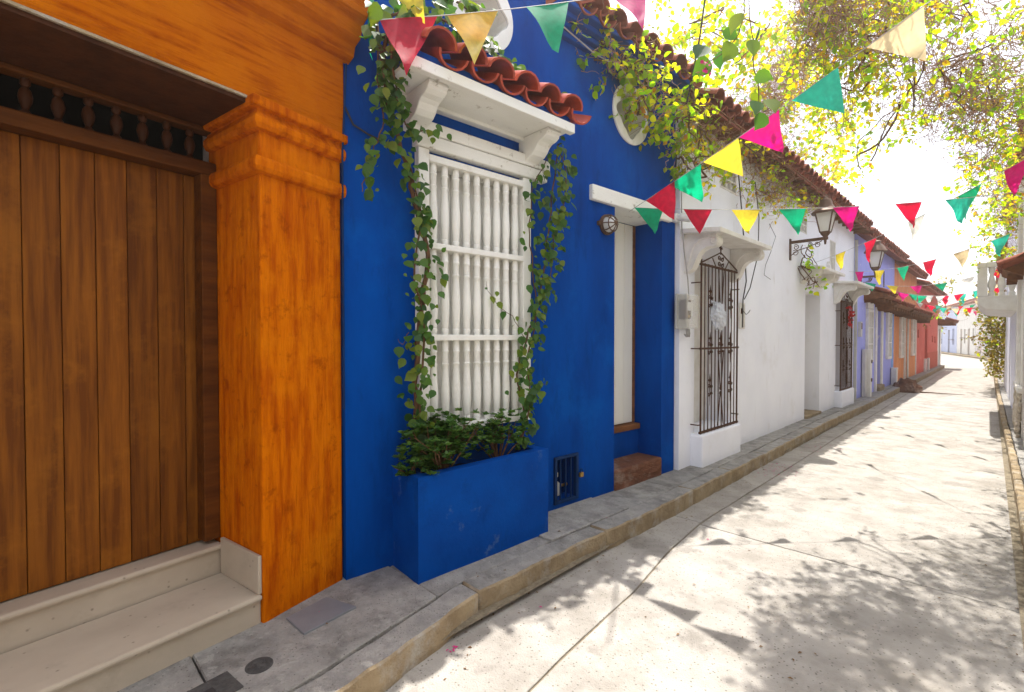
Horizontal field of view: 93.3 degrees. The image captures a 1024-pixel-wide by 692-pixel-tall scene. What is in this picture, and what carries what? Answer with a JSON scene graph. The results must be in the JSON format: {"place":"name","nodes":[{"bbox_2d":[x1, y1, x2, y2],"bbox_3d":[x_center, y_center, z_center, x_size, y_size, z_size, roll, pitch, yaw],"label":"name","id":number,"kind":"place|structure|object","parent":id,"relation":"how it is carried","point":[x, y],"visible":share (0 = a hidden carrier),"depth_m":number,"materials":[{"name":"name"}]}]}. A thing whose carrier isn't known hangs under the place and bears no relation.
{"place":"outdoors","nodes":[
{"label":"outdoors","id":0,"kind":"place"},
{"bbox_2d":[117,365,944,691],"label":"pavement","id":1,"kind":"structure","parent":0,"point":[391,629],"depth_m":3.01,"materials":[{"name":"concrete"}]},
{"bbox_2d":[187,671,243,691],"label":"square cover","id":2,"kind":"object","parent":1,"relation":"on","point":[226,681],"visible":1,"depth_m":2.21,"materials":[{"name":"metal"}]},
{"bbox_2d":[245,657,272,673],"bbox_3d":[-1.229,1.561,2.350,0.124,0.029,0.124,1,1,45],"label":"round cover","id":3,"kind":"object","parent":1,"relation":"on","point":[258,665],"visible":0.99,"depth_m":2.34,"materials":[{"name":"metal"}]},
{"bbox_2d":[286,597,355,634],"bbox_3d":[-1.111,1.546,2.790,0.237,0.022,0.328,1,1,37],"label":"steel cover","id":4,"kind":"object","parent":1,"relation":"on","point":[308,619],"visible":1,"depth_m":2.76,"materials":[{"name":"grey metal"}]},
{"bbox_2d":[393,444,547,584],"bbox_3d":[-0.258,1.211,3.667,1.235,0.730,0.350,-1,1,-41],"label":"planter","id":5,"kind":"object","parent":1,"relation":"on","point":[478,506],"visible":0.81,"depth_m":3.41,"materials":[{"name":"blue paint"}]},
{"bbox_2d":[391,444,439,475],"bbox_3d":[-0.654,0.816,3.309,0.342,0.282,0.412,0,1,-14],"label":"shrub","id":6,"kind":"object","parent":5,"relation":"in","point":[425,468],"visible":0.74,"depth_m":3.23,"materials":[{"name":"green plant"}]},
{"bbox_2d":[396,408,500,469],"bbox_3d":[-0.533,0.698,3.453,0.658,0.513,0.813,1,1,45],"label":"shrub","id":7,"kind":"object","parent":5,"relation":"on","point":[445,444],"visible":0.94,"depth_m":3.37,"materials":[{"name":"green plant"}]},
{"bbox_2d":[462,407,533,457],"bbox_3d":[-0.152,0.713,3.850,0.485,0.468,0.635,1,1,45],"label":"shrub","id":8,"kind":"object","parent":5,"relation":"on","point":[494,436],"visible":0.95,"depth_m":3.78,"materials":[{"name":"green plant"}]},
{"bbox_2d":[861,349,872,396],"bbox_3d":[9.647,0.741,13.130,0.443,1.300,0.152,-1,1,-29],"label":"meter post","id":9,"kind":"object","parent":1,"relation":"on","point":[867,379],"visible":0.98,"depth_m":13.09,"materials":[{"name":"metal"}]},
{"bbox_2d":[890,368,897,384],"bbox_3d":[12.905,1.035,16.314,0.240,0.600,0.180,-1,1,-44],"label":"boundary stub","id":10,"kind":"object","parent":1,"relation":"on","point":[894,374],"visible":0.84,"depth_m":16.24,"materials":[{"name":"white paint"}]},
{"bbox_2d":[385,354,1023,691],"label":"road","id":11,"kind":"structure","parent":0,"point":[846,567],"depth_m":3.39,"materials":[{"name":"concrete"}]},
{"bbox_2d":[0,0,369,691],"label":"orange house","id":12,"kind":"structure","parent":11,"relation":"on","point":[170,376],"depth_m":2.67,"materials":[{"name":"orange-stained concrete"},{"name":"brown oak wood"},{"name":"cream stone"}]},
{"bbox_2d":[0,130,200,601],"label":"door","id":13,"kind":"structure","parent":12,"relation":"in","point":[98,409],"depth_m":2.54,"materials":[{"name":"brown wood"}]},
{"bbox_2d":[341,63,346,408],"bbox_3d":[-1.078,-0.700,3.114,0.024,2.222,0.039,1,1,45],"label":"cable","id":14,"kind":"object","parent":12,"relation":"attached to","point":[343,238],"visible":1,"depth_m":3.11,"materials":[{"name":"blue metal"}]},
{"bbox_2d":[340,0,702,579],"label":"blue house","id":15,"kind":"structure","parent":11,"relation":"on","point":[603,366],"depth_m":4.01,"materials":[{"name":"paint"}]},
{"bbox_2d":[345,106,377,139],"bbox_3d":[-0.933,-1.468,3.241,0.402,0.174,0.012,-1,1,-41],"label":"cable","id":16,"kind":"object","parent":15,"relation":"attached to","point":[353,124],"visible":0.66,"depth_m":3.16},
{"bbox_2d":[367,0,424,59],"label":"bunting","id":17,"kind":"object","parent":15,"relation":"hanging from","point":[416,11],"visible":0.45,"depth_m":3.02},
{"bbox_2d":[355,7,451,464],"bbox_3d":[-0.709,-0.636,3.236,0.326,2.974,0.726,0,1,22],"label":"climbing vine","id":18,"kind":"object","parent":15,"relation":"attached to","point":[393,101],"visible":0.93,"depth_m":3.29,"materials":[{"name":"green plant"}]},
{"bbox_2d":[361,0,567,93],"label":"climbing vine","id":19,"kind":"object","parent":15,"relation":"attached to","point":[376,14],"visible":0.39,"depth_m":3.20,"materials":[{"name":"green plant"}]},
{"bbox_2d":[412,122,549,427],"bbox_3d":[-0.255,-0.489,3.925,1.370,2.260,0.242,-1,1,-41],"label":"window","id":20,"kind":"structure","parent":15,"relation":"in","point":[480,215],"depth_m":3.84,"materials":[{"name":"white paint"}]},
{"bbox_2d":[453,0,512,52],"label":"round window","id":21,"kind":"structure","parent":15,"relation":"in","point":[501,30],"depth_m":4.00,"materials":[{"name":"white paint"}]},
{"bbox_2d":[380,0,645,74],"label":"bunting","id":22,"kind":"object","parent":15,"relation":"hanging from","point":[406,39],"visible":1,"depth_m":3.13},
{"bbox_2d":[485,136,577,449],"bbox_3d":[0.173,-0.456,4.043,0.903,2.627,0.204,-1,1,-32],"label":"climbing vine","id":23,"kind":"object","parent":15,"relation":"attached to","point":[559,221],"visible":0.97,"depth_m":4.08,"materials":[{"name":"green plant"}]},
{"bbox_2d":[579,468,583,476],"bbox_3d":[0.670,1.223,4.668,0.048,0.081,0.024,-1,1,-41],"label":"padlock","id":24,"kind":"object","parent":15,"relation":"hanging from","point":[581,474],"visible":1,"depth_m":4.66,"materials":[{"name":"gold metal"}]},
{"bbox_2d":[597,214,617,234],"bbox_3d":[0.985,-1.230,4.853,0.243,0.210,0.143,-1,1,-41],"label":"bulkhead lamp","id":25,"kind":"object","parent":15,"relation":"attached to","point":[607,224],"visible":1,"depth_m":4.83,"materials":[{"name":"white glass"}]},
{"bbox_2d":[564,27,663,105],"bbox_3d":[1.136,-2.768,4.924,1.852,0.176,0.026,-1,1,-43],"label":"cable","id":26,"kind":"object","parent":15,"relation":"attached to","point":[592,51],"visible":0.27,"depth_m":4.50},
{"bbox_2d":[614,222,632,424],"bbox_3d":[1.126,-0.261,5.615,0.850,2.386,0.059,-1,1,-41],"label":"front door","id":27,"kind":"structure","parent":15,"relation":"in","point":[624,233],"depth_m":5.75,"materials":[{"name":"white paint"}]},
{"bbox_2d":[612,83,647,145],"bbox_3d":[1.185,-2.472,5.260,0.630,0.630,0.282,-1,1,-41],"label":"round window","id":28,"kind":"structure","parent":15,"relation":"in","point":[636,138],"depth_m":5.23,"materials":[{"name":"white paint"}]},
{"bbox_2d":[568,1,758,200],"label":"wall creeper","id":29,"kind":"object","parent":15,"relation":"attached to","point":[687,114],"depth_m":5.08,"materials":[{"name":"green plant"}]},
{"bbox_2d":[672,213,689,222],"bbox_3d":[2.004,-1.509,5.698,0.232,0.120,0.124,1,1,34],"label":"security camera","id":30,"kind":"object","parent":15,"relation":"attached to","point":[683,217],"visible":0.62,"depth_m":5.67,"materials":[{"name":"white plastic"}]},
{"bbox_2d":[674,0,705,190],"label":"cable","id":31,"kind":"object","parent":15,"relation":"attached to","point":[693,69],"visible":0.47,"depth_m":5.07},
{"bbox_2d":[629,0,931,218],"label":"bunting","id":32,"kind":"object","parent":15,"relation":"hanging from","point":[906,37],"visible":0.97,"depth_m":3.88},
{"bbox_2d":[634,191,1022,233],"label":"bunting","id":33,"kind":"object","parent":15,"relation":"hanging from","point":[698,218],"visible":0.98,"depth_m":5.28},
{"bbox_2d":[319,446,829,651],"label":"fallen petals","id":34,"kind":"object","parent":11,"relation":"on","point":[541,606],"visible":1,"depth_m":2.79,"materials":[{"name":"pink plant"}]},
{"bbox_2d":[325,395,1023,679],"bbox_3d":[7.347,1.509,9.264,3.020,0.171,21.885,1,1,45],"label":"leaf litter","id":35,"kind":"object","parent":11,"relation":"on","point":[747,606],"visible":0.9,"depth_m":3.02,"materials":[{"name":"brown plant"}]},
{"bbox_2d":[674,88,873,469],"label":"white house","id":36,"kind":"structure","parent":11,"relation":"on","point":[782,357],"depth_m":7.45,"materials":[{"name":"paint"}]},
{"bbox_2d":[675,294,692,336],"bbox_3d":[2.092,-0.362,5.775,0.320,0.518,0.155,-1,1,-44],"label":"electricity meter","id":37,"kind":"object","parent":36,"relation":"attached to","point":[683,308],"visible":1,"depth_m":5.73,"materials":[{"name":"grey plastic"}]},
{"bbox_2d":[681,121,688,295],"bbox_3d":[2.073,-1.701,5.778,0.048,2.201,0.164,1,1,45],"label":"cable","id":38,"kind":"object","parent":36,"relation":"attached to","point":[682,235],"visible":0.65,"depth_m":5.75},
{"bbox_2d":[710,300,726,330],"bbox_3d":[2.600,-0.382,6.092,0.195,0.400,0.270,1,1,30],"label":"plastic bag","id":39,"kind":"object","parent":36,"relation":"attached to","point":[718,315],"visible":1,"depth_m":6.02,"materials":[{"name":"grey plastic"}]},
{"bbox_2d":[738,175,746,326],"bbox_3d":[3.299,-1.434,6.955,0.042,2.327,0.554,1,1,38],"label":"cable","id":40,"kind":"object","parent":36,"relation":"attached to","point":[745,269],"visible":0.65,"depth_m":7.11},
{"bbox_2d":[744,182,759,299],"bbox_3d":[3.525,-1.553,6.964,0.184,1.740,0.418,0,1,-1],"label":"cable","id":41,"kind":"object","parent":36,"relation":"attached to","point":[758,240],"visible":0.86,"depth_m":6.99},
{"bbox_2d":[643,0,981,229],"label":"bougainvillea","id":42,"kind":"object","parent":36,"relation":"attached to","point":[823,25],"visible":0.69,"depth_m":5.10,"materials":[{"name":"yellow plant"}]},
{"bbox_2d":[789,196,837,260],"bbox_3d":[5.269,-2.059,8.423,0.427,1.042,0.764,-1,1,-44],"label":"street lamp","id":43,"kind":"object","parent":36,"relation":"attached to","point":[824,217],"visible":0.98,"depth_m":8.27,"materials":[{"name":"white glass"}]},
{"bbox_2d":[798,243,832,295],"bbox_3d":[5.589,-1.426,8.990,0.642,0.979,0.465,4,4,75],"label":"lantern tendril","id":44,"kind":"object","parent":36,"relation":"hanging from","point":[807,264],"visible":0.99,"depth_m":8.97,"materials":[{"name":"green plant"}]},
{"bbox_2d":[846,306,855,328],"bbox_3d":[8.053,-0.656,11.506,0.600,0.580,0.216,-1,1,-44],"label":"flower wreath","id":45,"kind":"object","parent":36,"relation":"attached to","point":[851,312],"visible":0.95,"depth_m":11.49,"materials":[{"name":"red plant"}]},
{"bbox_2d":[817,160,1023,269],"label":"bunting","id":46,"kind":"object","parent":36,"relation":"hanging from","point":[1014,174],"visible":0.9,"depth_m":5.65},
{"bbox_2d":[853,227,915,399],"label":"lavender house","id":47,"kind":"structure","parent":11,"relation":"on","point":[877,308],"depth_m":13.90,"materials":[{"name":"paint"}]},
{"bbox_2d":[865,302,873,361],"bbox_3d":[10.081,-0.394,13.698,0.840,1.710,0.170,-1,1,-44],"label":"window","id":48,"kind":"structure","parent":47,"relation":"in","point":[869,328],"depth_m":13.66,"materials":[{"name":"white wood"}]},
{"bbox_2d":[861,240,887,282],"bbox_3d":[9.087,-2.045,12.204,0.456,1.212,0.628,0,1,-22],"label":"street lamp","id":49,"kind":"object","parent":47,"relation":"attached to","point":[878,251],"visible":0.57,"depth_m":12.03,"materials":[{"name":"white glass"}]},
{"bbox_2d":[885,312,891,358],"bbox_3d":[12.348,-0.353,15.908,0.750,1.550,0.170,-1,1,-44],"label":"window","id":50,"kind":"structure","parent":47,"relation":"in","point":[888,347],"depth_m":15.65,"materials":[{"name":"white wood"}]},
{"bbox_2d":[876,284,997,302],"bbox_3d":[12.181,-1.534,13.732,3.198,0.650,0.061,0,1,12],"label":"bunting","id":51,"kind":"object","parent":47,"relation":"attached to","point":[922,298],"visible":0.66,"depth_m":13.75},
{"bbox_2d":[893,259,933,379],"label":"faded orange house","id":52,"kind":"structure","parent":11,"relation":"on","point":[905,344],"depth_m":18.37,"materials":[{"name":"paint"}]},
{"bbox_2d":[899,317,904,357],"bbox_3d":[14.339,-0.337,17.849,0.750,1.550,0.170,-1,1,-44],"label":"window","id":53,"kind":"structure","parent":52,"relation":"in","point":[901,319],"depth_m":17.57,"materials":[{"name":"white wood"}]},
{"bbox_2d":[910,319,915,355],"bbox_3d":[16.506,-0.373,19.959,0.800,1.550,0.170,-1,1,-44],"label":"window","id":54,"kind":"structure","parent":52,"relation":"in","point":[913,322],"depth_m":20.00,"materials":[{"name":"white wood"}]},
{"bbox_2d":[892,378,960,394],"bbox_3d":[13.129,1.267,15.289,1.773,0.472,0.682,1,1,45],"label":"debris sack","id":55,"kind":"object","parent":11,"relation":"on","point":[907,385],"visible":0.95,"depth_m":15.44,"materials":[{"name":"brown fabric"}]},
{"bbox_2d":[916,279,947,373],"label":"coral house","id":56,"kind":"structure","parent":11,"relation":"on","point":[927,351],"depth_m":23.62,"materials":[{"name":"red paint"}]},
{"bbox_2d":[937,317,958,365],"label":"end house","id":57,"kind":"structure","parent":11,"relation":"on","point":[947,321],"depth_m":27.51,"materials":[{"name":"beige paint"}]},
{"bbox_2d":[923,272,996,333],"bbox_3d":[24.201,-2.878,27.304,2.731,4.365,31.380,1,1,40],"label":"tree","id":58,"kind":"object","parent":57,"relation":"attached to","point":[951,292],"visible":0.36,"depth_m":21.62,"materials":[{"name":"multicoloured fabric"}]},
{"bbox_2d":[938,298,976,352],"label":"house","id":59,"kind":"structure","parent":11,"relation":"on","point":[949,340],"depth_m":52.44,"materials":[{"name":"paint"}]},
{"bbox_2d":[954,294,996,354],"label":"house","id":60,"kind":"structure","parent":11,"relation":"on","point":[965,325],"depth_m":46.35,"materials":[{"name":"beige paint"}]},
{"bbox_2d":[972,307,998,357],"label":"house","id":61,"kind":"structure","parent":11,"relation":"on","point":[982,349],"depth_m":42.02,"materials":[{"name":"paint"}]},
{"bbox_2d":[692,0,779,130],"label":"leaf sprig","id":62,"kind":"object","parent":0,"point":[703,66],"visible":1,"depth_m":2.73,"materials":[{"name":"green plant"}]},
{"bbox_2d":[609,0,1023,306],"label":"sky","id":63,"kind":"structure","parent":0,"point":[903,179],"materials":[{"name":"white"}]},
{"bbox_2d":[941,351,998,367],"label":"pavement","id":64,"kind":"structure","parent":0,"point":[965,355],"depth_m":43.81,"materials":[{"name":"beige concrete"}]},
{"bbox_2d":[977,159,1018,407],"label":"building","id":65,"kind":"structure","parent":0,"point":[1001,304],"depth_m":9.58,"materials":[{"name":"white paint"}]},
{"bbox_2d":[861,269,999,293],"bbox_3d":[9.602,-1.486,11.170,0.094,0.528,2.807,-1,1,-35],"label":"bunting","id":66,"kind":"object","parent":65,"relation":"hanging from","point":[941,286],"visible":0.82,"depth_m":11.03},
{"bbox_2d":[896,288,998,301],"bbox_3d":[12.941,-1.551,14.464,0.054,0.529,2.929,0,1,-21],"label":"bunting","id":67,"kind":"object","parent":65,"relation":"hanging from","point":[945,298],"visible":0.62,"depth_m":14.47},
{"bbox_2d":[971,141,1018,261],"bbox_3d":[9.777,-2.872,9.378,1.356,2.563,2.497,1,1,31],"label":"trunk creeper","id":68,"kind":"object","parent":65,"relation":"attached to","point":[998,235],"visible":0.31,"depth_m":9.75,"materials":[{"name":"green plant"}]},
{"bbox_2d":[994,372,1023,649],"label":"pavement opposite","id":69,"kind":"structure","parent":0,"point":[1013,452],"depth_m":5.63,"materials":[{"name":"concrete"}]},
{"bbox_2d":[996,103,1023,445],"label":"cream house","id":70,"kind":"structure","parent":0,"point":[1010,269],"depth_m":8.03,"materials":[{"name":"white paint"}]},
{"bbox_2d":[841,0,1023,274],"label":"overhanging creeper","id":71,"kind":"object","parent":70,"relation":"attached to","point":[985,104],"visible":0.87,"depth_m":5.07,"materials":[{"name":"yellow plant"}]},
{"bbox_2d":[855,228,1023,284],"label":"bunting","id":72,"kind":"object","parent":70,"relation":"attached to","point":[998,244],"visible":1,"depth_m":8.70},
{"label":"ground","id":73,"kind":"structure","parent":0,"visible":0},
{"bbox_2d":[954,280,1006,381],"bbox_3d":[15.859,-0.294,15.864,2.100,3.864,3.999,1,1,45],"label":"street bush","id":74,"kind":"object","parent":73,"relation":"on","point":[994,343],"visible":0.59,"depth_m":15.96,"materials":[{"name":"green plant"}]},
{"bbox_2d":[996,238,1008,390],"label":"plain white house","id":75,"kind":"structure","parent":73,"relation":"on","point":[1005,349],"depth_m":15.40,"materials":[{"name":"paint"}]},
{"bbox_2d":[909,295,977,305],"bbox_3d":[15.857,-1.665,17.364,3.329,0.515,0.054,0,1,7],"label":"bunting","id":76,"kind":"object","parent":75,"relation":"attached to","point":[944,302],"visible":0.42,"depth_m":17.40},
{"bbox_2d":[914,300,977,313],"bbox_3d":[16.706,-1.523,18.186,0.089,0.640,2.673,-1,1,-30],"label":"bunting","id":77,"kind":"object","parent":75,"relation":"attached to","point":[943,310],"visible":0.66,"depth_m":18.46},
{"bbox_2d":[920,302,975,310],"bbox_3d":[19.473,-1.808,20.952,3.376,0.619,0.069,0,1,4],"label":"bunting","id":78,"kind":"object","parent":75,"relation":"attached to","point":[937,306],"visible":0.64,"depth_m":20.99},
{"bbox_2d":[936,310,977,315],"bbox_3d":[22.826,-1.791,24.273,2.959,0.626,0.057,0,1,11],"label":"bunting","id":79,"kind":"object","parent":75,"relation":"attached to","point":[938,311],"visible":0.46,"depth_m":24.35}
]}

